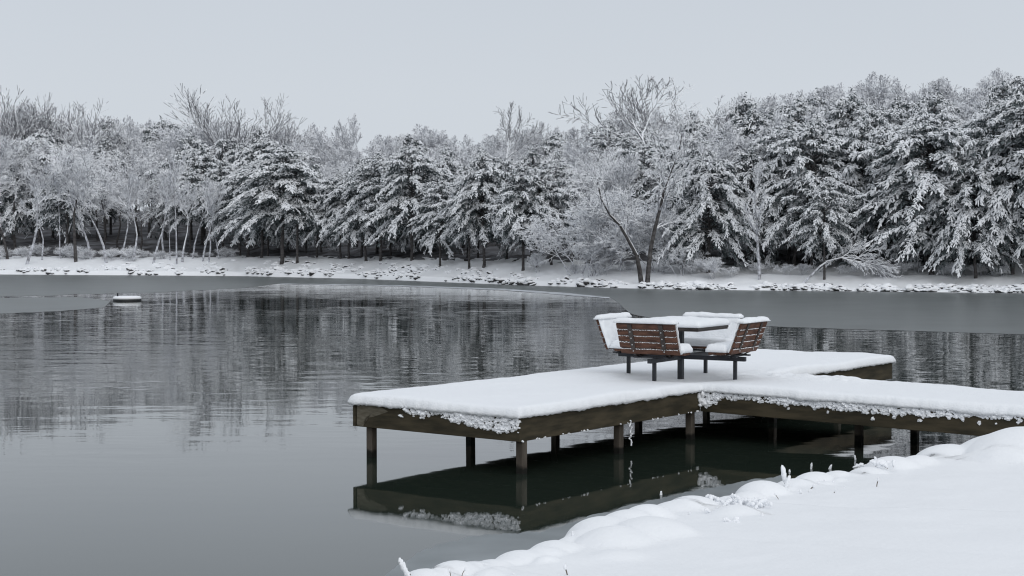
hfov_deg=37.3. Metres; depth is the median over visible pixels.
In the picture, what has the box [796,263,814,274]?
brush
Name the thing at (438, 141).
bare tree
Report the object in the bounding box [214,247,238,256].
brush
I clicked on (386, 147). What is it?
bare tree
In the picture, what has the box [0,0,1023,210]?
sky
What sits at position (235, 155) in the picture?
cedar tree
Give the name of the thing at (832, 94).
bare tree
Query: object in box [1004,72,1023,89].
bare tree
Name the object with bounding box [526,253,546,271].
brush
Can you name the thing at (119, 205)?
bare tree
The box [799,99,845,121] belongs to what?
bare tree
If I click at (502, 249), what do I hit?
cedar tree
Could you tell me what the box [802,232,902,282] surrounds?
sapling
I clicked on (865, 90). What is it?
bare tree
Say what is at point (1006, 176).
cedar tree
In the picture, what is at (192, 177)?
cedar tree
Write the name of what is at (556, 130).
bare tree
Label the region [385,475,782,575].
slush ice
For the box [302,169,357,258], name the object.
cedar tree
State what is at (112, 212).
cedar tree
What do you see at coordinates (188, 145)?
cedar tree
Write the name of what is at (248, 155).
cedar tree
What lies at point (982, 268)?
brush
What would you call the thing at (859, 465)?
grass tuft
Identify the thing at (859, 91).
bare tree
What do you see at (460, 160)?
bare tree
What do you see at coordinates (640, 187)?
cedar tree
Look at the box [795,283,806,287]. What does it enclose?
stone
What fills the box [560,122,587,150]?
bare tree
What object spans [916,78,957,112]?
bare tree
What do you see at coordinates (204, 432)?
pond water
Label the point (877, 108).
bare tree
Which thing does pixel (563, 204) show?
bare tree
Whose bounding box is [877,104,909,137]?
cedar tree
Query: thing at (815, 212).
cedar tree
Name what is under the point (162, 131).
bare tree
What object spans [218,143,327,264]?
cedar tree
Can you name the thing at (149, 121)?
bare tree
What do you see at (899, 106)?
cedar tree
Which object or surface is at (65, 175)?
bare tree
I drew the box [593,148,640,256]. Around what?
bare tree
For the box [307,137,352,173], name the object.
bare tree
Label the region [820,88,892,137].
cedar tree
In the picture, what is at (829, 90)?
bare tree
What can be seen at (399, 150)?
cedar tree
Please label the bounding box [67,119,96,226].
bare tree
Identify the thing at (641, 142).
cedar tree
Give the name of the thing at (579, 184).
bare tree
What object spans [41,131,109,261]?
bare tree
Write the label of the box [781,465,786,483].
weed stalk
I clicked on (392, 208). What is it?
cedar tree
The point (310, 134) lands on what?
bare tree
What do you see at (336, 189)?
cedar tree
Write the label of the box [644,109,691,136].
bare tree
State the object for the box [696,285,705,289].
stone
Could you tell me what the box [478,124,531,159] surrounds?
bare tree
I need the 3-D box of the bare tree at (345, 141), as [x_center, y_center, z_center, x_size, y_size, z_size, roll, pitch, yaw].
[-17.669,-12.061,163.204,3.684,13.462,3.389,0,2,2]
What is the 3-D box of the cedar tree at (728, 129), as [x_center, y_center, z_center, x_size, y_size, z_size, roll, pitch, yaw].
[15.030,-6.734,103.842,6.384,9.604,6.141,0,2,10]
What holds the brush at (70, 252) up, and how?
on the bank at (745, 278)
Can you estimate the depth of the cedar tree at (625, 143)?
113.76 m
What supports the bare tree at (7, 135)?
on the wooded hillside
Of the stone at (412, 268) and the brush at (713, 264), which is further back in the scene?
the stone at (412, 268)
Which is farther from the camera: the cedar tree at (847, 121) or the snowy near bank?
the cedar tree at (847, 121)
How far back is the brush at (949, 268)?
88.53 m
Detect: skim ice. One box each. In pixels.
[0,274,1023,333]
[0,297,109,313]
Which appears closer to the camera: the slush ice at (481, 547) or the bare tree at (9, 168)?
the slush ice at (481, 547)
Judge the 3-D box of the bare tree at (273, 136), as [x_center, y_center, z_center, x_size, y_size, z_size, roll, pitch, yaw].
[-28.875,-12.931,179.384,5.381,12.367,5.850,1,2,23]
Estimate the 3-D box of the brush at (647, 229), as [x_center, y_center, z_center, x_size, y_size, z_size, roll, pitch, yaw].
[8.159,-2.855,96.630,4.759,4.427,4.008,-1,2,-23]
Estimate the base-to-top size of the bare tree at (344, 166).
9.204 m
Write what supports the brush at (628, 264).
on the bank at (745, 278)
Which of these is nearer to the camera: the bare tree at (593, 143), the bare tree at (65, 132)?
the bare tree at (593, 143)
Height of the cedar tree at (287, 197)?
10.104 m
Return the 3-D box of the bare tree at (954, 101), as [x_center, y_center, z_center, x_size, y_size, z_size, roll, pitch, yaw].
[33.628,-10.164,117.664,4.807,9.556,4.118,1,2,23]
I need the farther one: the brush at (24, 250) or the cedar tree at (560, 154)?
the brush at (24, 250)
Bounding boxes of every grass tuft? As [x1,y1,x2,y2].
[704,493,772,512]
[723,516,739,522]
[853,463,865,467]
[869,459,894,468]
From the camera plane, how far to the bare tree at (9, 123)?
179.47 m
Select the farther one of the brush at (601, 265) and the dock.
the brush at (601, 265)
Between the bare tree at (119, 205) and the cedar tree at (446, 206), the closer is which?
the cedar tree at (446, 206)
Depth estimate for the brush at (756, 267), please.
93.51 m
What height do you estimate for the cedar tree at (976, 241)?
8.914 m
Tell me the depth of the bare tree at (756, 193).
91.04 m
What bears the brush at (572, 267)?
on the bank at (745, 278)
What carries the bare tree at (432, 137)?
on the wooded hillside
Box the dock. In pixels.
[347,349,1023,473]
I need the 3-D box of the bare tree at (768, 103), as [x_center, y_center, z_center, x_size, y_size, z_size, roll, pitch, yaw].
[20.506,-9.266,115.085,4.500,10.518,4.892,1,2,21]
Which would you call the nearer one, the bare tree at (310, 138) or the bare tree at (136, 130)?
the bare tree at (310, 138)
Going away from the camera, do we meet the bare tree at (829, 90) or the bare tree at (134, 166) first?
the bare tree at (829, 90)
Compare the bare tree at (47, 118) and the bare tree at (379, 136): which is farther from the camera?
the bare tree at (47, 118)
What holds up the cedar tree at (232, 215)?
on the wooded hillside
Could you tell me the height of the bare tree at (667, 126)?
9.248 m
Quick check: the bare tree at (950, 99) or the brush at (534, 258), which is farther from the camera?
the bare tree at (950, 99)
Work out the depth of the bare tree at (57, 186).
147.23 m
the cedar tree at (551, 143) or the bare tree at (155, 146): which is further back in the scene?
the bare tree at (155, 146)
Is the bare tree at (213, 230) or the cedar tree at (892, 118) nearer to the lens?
the cedar tree at (892, 118)
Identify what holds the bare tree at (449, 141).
on the wooded hillside
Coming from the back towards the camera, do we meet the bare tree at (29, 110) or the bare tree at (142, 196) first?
the bare tree at (29, 110)
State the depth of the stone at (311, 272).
126.04 m
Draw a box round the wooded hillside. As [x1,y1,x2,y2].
[0,204,1023,265]
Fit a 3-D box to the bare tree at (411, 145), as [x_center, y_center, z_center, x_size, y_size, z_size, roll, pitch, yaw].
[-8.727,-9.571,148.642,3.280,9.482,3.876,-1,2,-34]
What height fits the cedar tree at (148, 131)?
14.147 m
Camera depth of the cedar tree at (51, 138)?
169.92 m
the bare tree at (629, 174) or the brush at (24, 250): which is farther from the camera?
the brush at (24, 250)
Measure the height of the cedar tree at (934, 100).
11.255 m
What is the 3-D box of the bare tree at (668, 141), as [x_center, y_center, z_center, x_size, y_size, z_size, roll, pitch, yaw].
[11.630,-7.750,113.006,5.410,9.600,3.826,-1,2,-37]
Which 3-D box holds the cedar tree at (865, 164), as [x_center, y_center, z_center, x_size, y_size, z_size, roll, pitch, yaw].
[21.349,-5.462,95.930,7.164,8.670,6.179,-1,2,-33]
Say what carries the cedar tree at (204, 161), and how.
on the wooded hillside
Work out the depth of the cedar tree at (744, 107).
115.91 m
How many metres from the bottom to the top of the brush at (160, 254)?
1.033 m
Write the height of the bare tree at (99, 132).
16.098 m
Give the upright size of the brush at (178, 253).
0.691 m
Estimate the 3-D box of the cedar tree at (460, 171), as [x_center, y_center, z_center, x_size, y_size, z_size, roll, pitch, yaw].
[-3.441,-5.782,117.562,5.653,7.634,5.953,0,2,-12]
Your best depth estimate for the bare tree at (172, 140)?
165.69 m
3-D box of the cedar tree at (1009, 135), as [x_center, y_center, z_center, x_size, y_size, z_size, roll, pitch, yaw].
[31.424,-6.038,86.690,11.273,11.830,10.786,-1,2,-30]
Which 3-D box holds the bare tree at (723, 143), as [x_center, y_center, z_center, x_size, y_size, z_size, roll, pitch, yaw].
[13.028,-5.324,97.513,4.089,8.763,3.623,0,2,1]
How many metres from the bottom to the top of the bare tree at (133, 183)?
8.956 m
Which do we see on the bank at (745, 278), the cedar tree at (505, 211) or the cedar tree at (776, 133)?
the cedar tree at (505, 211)
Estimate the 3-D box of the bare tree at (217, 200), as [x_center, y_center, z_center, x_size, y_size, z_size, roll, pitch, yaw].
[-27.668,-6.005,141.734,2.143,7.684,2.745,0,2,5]
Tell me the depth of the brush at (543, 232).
100.25 m
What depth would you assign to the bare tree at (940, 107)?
104.42 m
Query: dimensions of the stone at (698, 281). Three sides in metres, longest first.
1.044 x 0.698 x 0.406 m
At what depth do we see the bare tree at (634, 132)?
132.09 m
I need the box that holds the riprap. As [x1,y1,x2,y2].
[0,259,1023,292]
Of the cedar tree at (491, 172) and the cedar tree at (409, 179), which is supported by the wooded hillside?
the cedar tree at (409, 179)
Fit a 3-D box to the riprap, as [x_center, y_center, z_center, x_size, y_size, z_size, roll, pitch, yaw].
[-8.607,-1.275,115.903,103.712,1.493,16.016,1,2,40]
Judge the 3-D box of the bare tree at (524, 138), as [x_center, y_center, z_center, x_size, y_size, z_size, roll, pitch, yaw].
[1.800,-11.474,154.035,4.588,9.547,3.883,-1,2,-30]
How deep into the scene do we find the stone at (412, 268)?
116.65 m
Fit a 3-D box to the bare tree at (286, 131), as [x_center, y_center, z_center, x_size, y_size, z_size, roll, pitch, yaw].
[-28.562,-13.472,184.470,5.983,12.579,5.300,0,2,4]
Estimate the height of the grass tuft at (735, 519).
0.070 m
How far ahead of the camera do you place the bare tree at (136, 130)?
192.83 m
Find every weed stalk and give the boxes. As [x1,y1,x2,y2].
[398,558,410,575]
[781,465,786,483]
[784,475,790,487]
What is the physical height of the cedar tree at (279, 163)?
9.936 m
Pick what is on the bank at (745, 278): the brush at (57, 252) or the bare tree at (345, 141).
the brush at (57, 252)
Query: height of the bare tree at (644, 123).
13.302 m
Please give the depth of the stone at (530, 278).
100.22 m
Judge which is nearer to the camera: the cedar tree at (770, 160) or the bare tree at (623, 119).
the cedar tree at (770, 160)
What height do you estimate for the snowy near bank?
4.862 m
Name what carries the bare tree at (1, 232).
on the bank at (745, 278)
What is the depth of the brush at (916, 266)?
91.47 m
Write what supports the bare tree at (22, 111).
on the wooded hillside
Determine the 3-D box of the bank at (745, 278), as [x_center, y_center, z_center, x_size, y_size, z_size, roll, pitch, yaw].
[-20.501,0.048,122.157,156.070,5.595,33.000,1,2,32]
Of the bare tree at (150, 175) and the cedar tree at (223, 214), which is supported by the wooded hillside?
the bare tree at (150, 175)
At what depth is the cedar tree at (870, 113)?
97.23 m
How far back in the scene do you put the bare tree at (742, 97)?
132.28 m
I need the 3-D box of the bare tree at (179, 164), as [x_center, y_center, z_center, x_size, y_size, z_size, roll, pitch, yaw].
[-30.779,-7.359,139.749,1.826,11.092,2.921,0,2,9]
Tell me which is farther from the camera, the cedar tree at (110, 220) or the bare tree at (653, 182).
the cedar tree at (110, 220)
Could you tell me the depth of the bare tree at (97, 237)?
164.76 m
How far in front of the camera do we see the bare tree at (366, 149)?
170.55 m
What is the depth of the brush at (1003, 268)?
87.83 m
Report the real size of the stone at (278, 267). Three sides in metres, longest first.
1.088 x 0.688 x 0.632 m
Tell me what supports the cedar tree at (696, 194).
on the wooded hillside
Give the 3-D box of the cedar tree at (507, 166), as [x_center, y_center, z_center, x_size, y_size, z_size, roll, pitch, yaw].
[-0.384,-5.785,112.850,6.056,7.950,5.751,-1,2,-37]
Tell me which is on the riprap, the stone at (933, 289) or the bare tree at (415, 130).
the stone at (933, 289)
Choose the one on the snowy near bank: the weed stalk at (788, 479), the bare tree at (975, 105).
the weed stalk at (788, 479)
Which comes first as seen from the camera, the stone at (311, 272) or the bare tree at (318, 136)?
the stone at (311, 272)
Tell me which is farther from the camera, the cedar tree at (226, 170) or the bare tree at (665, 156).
the cedar tree at (226, 170)
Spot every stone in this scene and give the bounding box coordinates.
[274,266,284,269]
[309,270,315,275]
[409,266,418,271]
[497,278,506,282]
[517,279,524,284]
[526,276,535,280]
[576,282,584,286]
[583,278,590,284]
[693,280,706,284]
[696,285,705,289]
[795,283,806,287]
[905,284,912,291]
[926,287,937,291]
[968,287,978,291]
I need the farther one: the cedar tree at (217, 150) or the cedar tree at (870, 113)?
the cedar tree at (217, 150)
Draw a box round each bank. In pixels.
[0,255,1023,292]
[410,426,1023,575]
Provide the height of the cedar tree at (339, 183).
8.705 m
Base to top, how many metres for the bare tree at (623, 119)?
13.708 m
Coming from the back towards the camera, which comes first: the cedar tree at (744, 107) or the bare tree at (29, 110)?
the bare tree at (29, 110)
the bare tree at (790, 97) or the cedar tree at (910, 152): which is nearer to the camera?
the cedar tree at (910, 152)
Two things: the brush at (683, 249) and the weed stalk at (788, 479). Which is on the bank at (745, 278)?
the brush at (683, 249)
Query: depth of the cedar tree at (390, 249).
128.63 m
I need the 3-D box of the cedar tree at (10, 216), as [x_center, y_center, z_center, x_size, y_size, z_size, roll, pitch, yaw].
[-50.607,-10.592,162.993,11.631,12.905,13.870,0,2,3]
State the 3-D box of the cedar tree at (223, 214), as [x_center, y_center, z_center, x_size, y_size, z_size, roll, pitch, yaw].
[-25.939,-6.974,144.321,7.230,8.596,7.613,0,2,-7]
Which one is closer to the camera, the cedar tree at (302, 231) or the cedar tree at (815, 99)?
the cedar tree at (815, 99)
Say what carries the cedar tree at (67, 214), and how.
on the wooded hillside
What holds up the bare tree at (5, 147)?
on the wooded hillside
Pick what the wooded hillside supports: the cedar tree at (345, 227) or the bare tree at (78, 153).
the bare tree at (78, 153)
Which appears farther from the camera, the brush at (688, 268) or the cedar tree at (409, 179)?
the cedar tree at (409, 179)
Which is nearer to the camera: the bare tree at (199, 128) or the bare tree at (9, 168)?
the bare tree at (9, 168)
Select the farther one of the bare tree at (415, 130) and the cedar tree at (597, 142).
the bare tree at (415, 130)
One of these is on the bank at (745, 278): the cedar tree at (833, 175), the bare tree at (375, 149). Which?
the cedar tree at (833, 175)
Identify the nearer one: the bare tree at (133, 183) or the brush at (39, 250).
the bare tree at (133, 183)
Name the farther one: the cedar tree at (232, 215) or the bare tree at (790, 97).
the cedar tree at (232, 215)
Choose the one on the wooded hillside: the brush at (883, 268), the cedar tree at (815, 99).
the cedar tree at (815, 99)
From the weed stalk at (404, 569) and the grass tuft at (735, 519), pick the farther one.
the grass tuft at (735, 519)
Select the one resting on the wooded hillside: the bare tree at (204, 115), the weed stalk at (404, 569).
the bare tree at (204, 115)
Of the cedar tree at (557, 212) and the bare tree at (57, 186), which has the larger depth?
the bare tree at (57, 186)
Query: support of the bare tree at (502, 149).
on the wooded hillside
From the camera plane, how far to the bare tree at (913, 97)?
129.91 m
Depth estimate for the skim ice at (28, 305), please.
66.53 m
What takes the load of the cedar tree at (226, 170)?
on the wooded hillside
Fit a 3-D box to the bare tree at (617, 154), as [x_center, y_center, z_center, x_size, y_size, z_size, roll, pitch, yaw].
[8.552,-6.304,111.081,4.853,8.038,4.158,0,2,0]
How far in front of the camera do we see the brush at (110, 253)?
145.24 m
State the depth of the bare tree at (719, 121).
130.40 m
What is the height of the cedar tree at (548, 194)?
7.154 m
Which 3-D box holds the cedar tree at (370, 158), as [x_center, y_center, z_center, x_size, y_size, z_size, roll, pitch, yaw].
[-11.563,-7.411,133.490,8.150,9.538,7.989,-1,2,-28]
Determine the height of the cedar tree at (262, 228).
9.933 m
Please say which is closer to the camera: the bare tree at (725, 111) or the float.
the float
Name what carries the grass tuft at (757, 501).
on the snowy near bank
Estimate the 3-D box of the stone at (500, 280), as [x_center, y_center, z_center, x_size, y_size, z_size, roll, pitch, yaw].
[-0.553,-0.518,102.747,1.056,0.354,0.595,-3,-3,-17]
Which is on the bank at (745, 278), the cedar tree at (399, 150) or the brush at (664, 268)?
the brush at (664, 268)
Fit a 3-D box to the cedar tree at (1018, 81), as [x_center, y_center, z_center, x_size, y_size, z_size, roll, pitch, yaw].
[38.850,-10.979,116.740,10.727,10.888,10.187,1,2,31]
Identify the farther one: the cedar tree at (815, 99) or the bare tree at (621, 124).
the bare tree at (621, 124)
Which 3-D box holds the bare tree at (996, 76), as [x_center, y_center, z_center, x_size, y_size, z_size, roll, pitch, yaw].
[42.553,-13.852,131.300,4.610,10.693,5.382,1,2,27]
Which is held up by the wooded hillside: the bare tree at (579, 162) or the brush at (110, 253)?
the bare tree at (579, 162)
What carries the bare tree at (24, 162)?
on the wooded hillside
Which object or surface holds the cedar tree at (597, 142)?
on the wooded hillside
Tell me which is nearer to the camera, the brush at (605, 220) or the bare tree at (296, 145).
the brush at (605, 220)
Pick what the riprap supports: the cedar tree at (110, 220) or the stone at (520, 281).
the stone at (520, 281)
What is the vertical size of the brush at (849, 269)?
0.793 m
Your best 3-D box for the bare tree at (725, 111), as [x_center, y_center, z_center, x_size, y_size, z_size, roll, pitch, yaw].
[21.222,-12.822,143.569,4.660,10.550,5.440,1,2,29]
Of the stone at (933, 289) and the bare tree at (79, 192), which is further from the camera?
the bare tree at (79, 192)
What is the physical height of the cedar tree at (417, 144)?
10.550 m
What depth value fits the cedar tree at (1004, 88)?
103.20 m
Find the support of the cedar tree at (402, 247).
on the wooded hillside
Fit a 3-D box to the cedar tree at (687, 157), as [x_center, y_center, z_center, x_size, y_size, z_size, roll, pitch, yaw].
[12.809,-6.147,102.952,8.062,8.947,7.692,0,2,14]
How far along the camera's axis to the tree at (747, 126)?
103.22 m
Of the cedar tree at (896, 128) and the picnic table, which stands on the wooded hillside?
the cedar tree at (896, 128)
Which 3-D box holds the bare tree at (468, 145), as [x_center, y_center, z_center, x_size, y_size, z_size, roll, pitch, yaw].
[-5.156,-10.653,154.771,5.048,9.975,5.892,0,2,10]
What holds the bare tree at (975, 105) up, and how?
on the wooded hillside
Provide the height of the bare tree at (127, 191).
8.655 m
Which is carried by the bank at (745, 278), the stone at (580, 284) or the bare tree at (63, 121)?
the stone at (580, 284)
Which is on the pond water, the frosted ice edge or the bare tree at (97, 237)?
the frosted ice edge
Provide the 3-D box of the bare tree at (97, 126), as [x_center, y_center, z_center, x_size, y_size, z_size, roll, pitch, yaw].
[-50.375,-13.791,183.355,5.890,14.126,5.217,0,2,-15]
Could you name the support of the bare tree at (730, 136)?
on the bank at (745, 278)
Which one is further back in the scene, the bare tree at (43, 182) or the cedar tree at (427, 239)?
the bare tree at (43, 182)
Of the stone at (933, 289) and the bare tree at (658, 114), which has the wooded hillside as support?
the bare tree at (658, 114)
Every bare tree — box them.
[0,85,54,232]
[0,102,43,200]
[0,112,26,223]
[0,133,21,239]
[0,135,22,177]
[0,135,51,248]
[0,161,17,258]
[5,102,52,135]
[7,105,82,219]
[10,151,55,248]
[15,99,56,122]
[18,189,44,259]
[20,92,76,227]
[21,160,56,263]
[27,99,143,238]
[29,140,80,243]
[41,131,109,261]
[50,113,86,146]
[50,148,94,250]
[53,171,64,258]
[54,160,91,258]
[58,115,82,156]
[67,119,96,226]
[69,171,107,262]
[78,161,133,249]
[79,116,116,151]
[81,124,145,235]
[82,151,112,240]
[96,117,127,223]
[98,143,163,244]
[105,172,141,261]
[105,175,138,247]
[111,176,160,253]
[116,118,158,214]
[118,116,170,221]
[118,172,140,258]
[134,142,173,239]
[138,122,181,223]
[147,125,205,236]
[148,130,201,237]
[151,165,186,250]
[152,177,179,263]
[158,169,191,258]
[164,83,266,159]
[167,149,191,264]
[168,180,179,259]
[175,186,201,261]
[184,119,219,220]
[192,176,218,258]
[193,127,231,153]
[199,180,216,261]
[202,183,224,261]
[203,189,219,258]
[208,119,242,142]
[210,114,250,159]
[224,94,319,163]
[245,126,284,146]
[267,128,303,144]
[273,122,327,163]
[279,139,314,161]
[289,146,312,167]
[302,129,341,164]
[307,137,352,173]
[308,131,350,165]
[320,161,340,178]
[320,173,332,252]
[331,113,363,161]
[332,147,368,172]
[335,155,361,246]
[349,141,388,162]
[362,137,389,154]
[371,133,410,145]
[377,134,410,161]
[399,123,445,141]
[407,142,442,156]
[408,126,448,151]
[413,132,454,154]
[423,148,478,247]
[440,136,462,155]
[447,134,483,169]
[470,143,516,169]
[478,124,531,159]
[483,144,509,160]
[492,127,523,169]
[494,102,544,166]
[511,129,539,159]
[514,142,547,167]
[525,122,562,153]
[536,162,613,258]
[538,146,605,205]
[540,77,732,282]
[545,138,581,159]
[548,169,582,261]
[549,77,683,240]
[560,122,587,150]
[561,141,598,173]
[565,159,615,259]
[583,132,611,161]
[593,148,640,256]
[596,147,649,229]
[604,110,641,141]
[608,74,668,139]
[617,124,642,146]
[633,121,697,158]
[639,137,682,248]
[641,106,681,135]
[642,166,679,251]
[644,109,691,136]
[655,105,701,131]
[664,121,692,152]
[682,138,743,268]
[697,98,740,154]
[709,119,770,260]
[712,96,747,129]
[728,93,758,118]
[742,160,769,279]
[745,93,784,130]
[754,96,811,122]
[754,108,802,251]
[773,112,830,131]
[776,90,823,114]
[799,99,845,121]
[803,90,814,112]
[814,85,844,108]
[817,87,845,100]
[818,82,856,109]
[838,86,881,105]
[845,93,894,116]
[848,71,907,108]
[857,93,911,117]
[879,76,944,105]
[908,83,964,109]
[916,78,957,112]
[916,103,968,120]
[926,77,1000,107]
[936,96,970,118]
[945,95,985,127]
[958,80,1023,118]
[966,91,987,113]
[976,68,1010,88]
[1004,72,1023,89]
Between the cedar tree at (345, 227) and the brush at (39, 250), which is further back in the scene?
the brush at (39, 250)
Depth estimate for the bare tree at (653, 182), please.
106.94 m
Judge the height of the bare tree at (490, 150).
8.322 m
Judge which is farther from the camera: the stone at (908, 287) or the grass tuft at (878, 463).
the stone at (908, 287)
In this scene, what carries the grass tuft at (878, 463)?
on the snowy near bank
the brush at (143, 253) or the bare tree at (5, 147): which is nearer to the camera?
the brush at (143, 253)
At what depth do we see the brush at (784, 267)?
92.51 m
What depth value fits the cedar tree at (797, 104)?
108.74 m
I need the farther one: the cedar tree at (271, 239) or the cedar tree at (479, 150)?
the cedar tree at (271, 239)
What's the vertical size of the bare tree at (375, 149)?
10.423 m
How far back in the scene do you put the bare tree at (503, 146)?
155.07 m
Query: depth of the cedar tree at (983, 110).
95.12 m
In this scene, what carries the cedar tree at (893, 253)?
on the wooded hillside
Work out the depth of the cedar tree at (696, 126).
115.56 m
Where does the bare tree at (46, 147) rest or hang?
on the wooded hillside
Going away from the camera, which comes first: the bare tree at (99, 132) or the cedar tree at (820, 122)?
the cedar tree at (820, 122)
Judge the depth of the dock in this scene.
18.50 m
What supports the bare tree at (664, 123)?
on the wooded hillside
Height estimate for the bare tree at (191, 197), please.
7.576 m
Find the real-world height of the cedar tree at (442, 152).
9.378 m
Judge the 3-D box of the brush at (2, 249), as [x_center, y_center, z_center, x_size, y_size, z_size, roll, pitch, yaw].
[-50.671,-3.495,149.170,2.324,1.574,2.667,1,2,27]
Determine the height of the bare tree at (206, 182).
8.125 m
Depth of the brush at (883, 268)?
89.78 m
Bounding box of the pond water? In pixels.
[0,284,1023,575]
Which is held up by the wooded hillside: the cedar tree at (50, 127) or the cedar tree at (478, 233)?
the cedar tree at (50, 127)
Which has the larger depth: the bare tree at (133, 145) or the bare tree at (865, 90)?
the bare tree at (133, 145)
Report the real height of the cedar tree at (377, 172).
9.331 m
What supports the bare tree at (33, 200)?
on the bank at (745, 278)
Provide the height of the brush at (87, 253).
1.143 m
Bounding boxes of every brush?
[0,246,10,256]
[9,246,34,257]
[25,243,51,255]
[53,250,67,257]
[55,244,91,258]
[79,249,96,258]
[97,247,121,259]
[116,245,140,260]
[138,250,151,257]
[150,250,171,258]
[171,251,187,256]
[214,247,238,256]
[513,209,620,275]
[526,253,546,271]
[561,195,682,270]
[566,264,579,273]
[567,189,672,273]
[570,233,630,277]
[586,261,609,274]
[600,209,676,272]
[622,261,635,269]
[645,246,709,275]
[658,266,670,273]
[684,266,698,273]
[693,256,722,278]
[719,266,739,274]
[746,261,774,273]
[773,264,797,274]
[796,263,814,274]
[833,265,859,274]
[871,261,893,275]
[895,262,913,274]
[905,261,928,272]
[938,262,966,278]
[966,263,988,275]
[992,266,1009,275]
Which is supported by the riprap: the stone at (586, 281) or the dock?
the stone at (586, 281)
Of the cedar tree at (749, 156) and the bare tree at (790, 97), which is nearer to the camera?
the cedar tree at (749, 156)
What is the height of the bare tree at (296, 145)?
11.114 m
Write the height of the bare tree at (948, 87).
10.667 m
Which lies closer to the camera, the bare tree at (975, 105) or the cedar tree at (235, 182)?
the bare tree at (975, 105)
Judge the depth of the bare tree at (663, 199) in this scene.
93.00 m
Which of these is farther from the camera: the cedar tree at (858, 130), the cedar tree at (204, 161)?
the cedar tree at (204, 161)
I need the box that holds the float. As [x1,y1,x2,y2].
[113,293,141,300]
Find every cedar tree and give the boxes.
[0,112,80,226]
[0,129,94,244]
[21,129,75,237]
[21,159,102,249]
[81,137,138,238]
[82,116,149,234]
[127,115,184,228]
[141,151,217,250]
[147,130,215,239]
[154,142,229,243]
[155,169,218,252]
[176,157,234,251]
[200,137,239,239]
[202,172,269,255]
[204,161,285,255]
[211,134,282,245]
[217,157,303,257]
[218,138,257,240]
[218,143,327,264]
[229,184,294,255]
[246,126,278,152]
[250,173,320,250]
[258,155,329,245]
[259,152,327,263]
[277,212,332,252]
[284,163,341,257]
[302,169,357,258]
[311,161,373,256]
[318,168,371,258]
[320,160,408,261]
[339,152,419,260]
[345,150,401,253]
[359,146,455,260]
[359,163,413,256]
[368,134,431,163]
[384,154,441,247]
[384,167,441,253]
[388,142,414,243]
[400,154,480,251]
[407,176,479,265]
[427,172,502,268]
[431,143,461,244]
[433,164,493,257]
[442,147,514,267]
[450,164,493,257]
[466,147,504,239]
[472,157,521,258]
[481,161,561,270]
[497,163,570,259]
[501,168,572,267]
[504,143,566,244]
[507,157,591,264]
[527,132,567,166]
[545,151,591,232]
[580,121,638,200]
[599,133,652,201]
[605,136,684,232]
[628,127,689,159]
[641,131,745,258]
[654,110,711,203]
[657,146,773,272]
[673,126,764,257]
[704,142,796,266]
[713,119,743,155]
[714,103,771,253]
[719,92,765,133]
[736,115,840,261]
[738,126,852,266]
[761,117,883,268]
[762,94,830,129]
[775,113,844,260]
[779,177,857,279]
[788,133,891,265]
[799,113,852,246]
[800,88,837,119]
[803,116,898,260]
[818,115,1018,274]
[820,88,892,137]
[846,111,980,269]
[848,141,968,264]
[850,98,900,257]
[852,122,902,259]
[877,94,928,124]
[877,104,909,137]
[878,109,1010,264]
[900,84,964,129]
[914,155,1023,278]
[917,124,1021,261]
[923,89,1023,274]
[945,97,1023,259]
[956,116,1022,260]
[960,95,1005,138]
[965,80,1023,117]
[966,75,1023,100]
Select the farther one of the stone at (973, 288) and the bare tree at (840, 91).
the bare tree at (840, 91)
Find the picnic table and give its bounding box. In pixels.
[593,312,770,380]
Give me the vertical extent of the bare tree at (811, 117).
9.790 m
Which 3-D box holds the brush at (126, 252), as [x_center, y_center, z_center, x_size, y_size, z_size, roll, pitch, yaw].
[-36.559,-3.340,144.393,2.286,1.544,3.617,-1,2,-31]
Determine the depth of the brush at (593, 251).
98.06 m
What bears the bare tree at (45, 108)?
on the wooded hillside
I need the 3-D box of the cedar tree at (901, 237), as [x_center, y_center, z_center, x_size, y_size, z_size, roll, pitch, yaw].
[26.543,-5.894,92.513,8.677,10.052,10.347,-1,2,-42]
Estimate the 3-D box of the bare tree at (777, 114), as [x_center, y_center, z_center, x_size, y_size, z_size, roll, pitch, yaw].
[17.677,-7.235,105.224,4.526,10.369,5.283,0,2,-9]
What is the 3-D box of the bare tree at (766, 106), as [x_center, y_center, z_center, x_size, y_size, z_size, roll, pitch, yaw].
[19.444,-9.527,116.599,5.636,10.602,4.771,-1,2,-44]
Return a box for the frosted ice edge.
[280,283,609,297]
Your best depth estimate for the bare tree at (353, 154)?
162.05 m
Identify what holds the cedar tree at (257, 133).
on the wooded hillside
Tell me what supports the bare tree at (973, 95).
on the wooded hillside
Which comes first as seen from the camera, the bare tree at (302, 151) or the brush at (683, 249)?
the brush at (683, 249)
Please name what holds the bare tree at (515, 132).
on the wooded hillside
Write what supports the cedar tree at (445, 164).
on the wooded hillside
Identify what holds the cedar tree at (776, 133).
on the wooded hillside
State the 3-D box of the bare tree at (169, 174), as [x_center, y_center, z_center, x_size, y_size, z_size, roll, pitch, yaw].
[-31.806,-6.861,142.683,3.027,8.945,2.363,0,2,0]

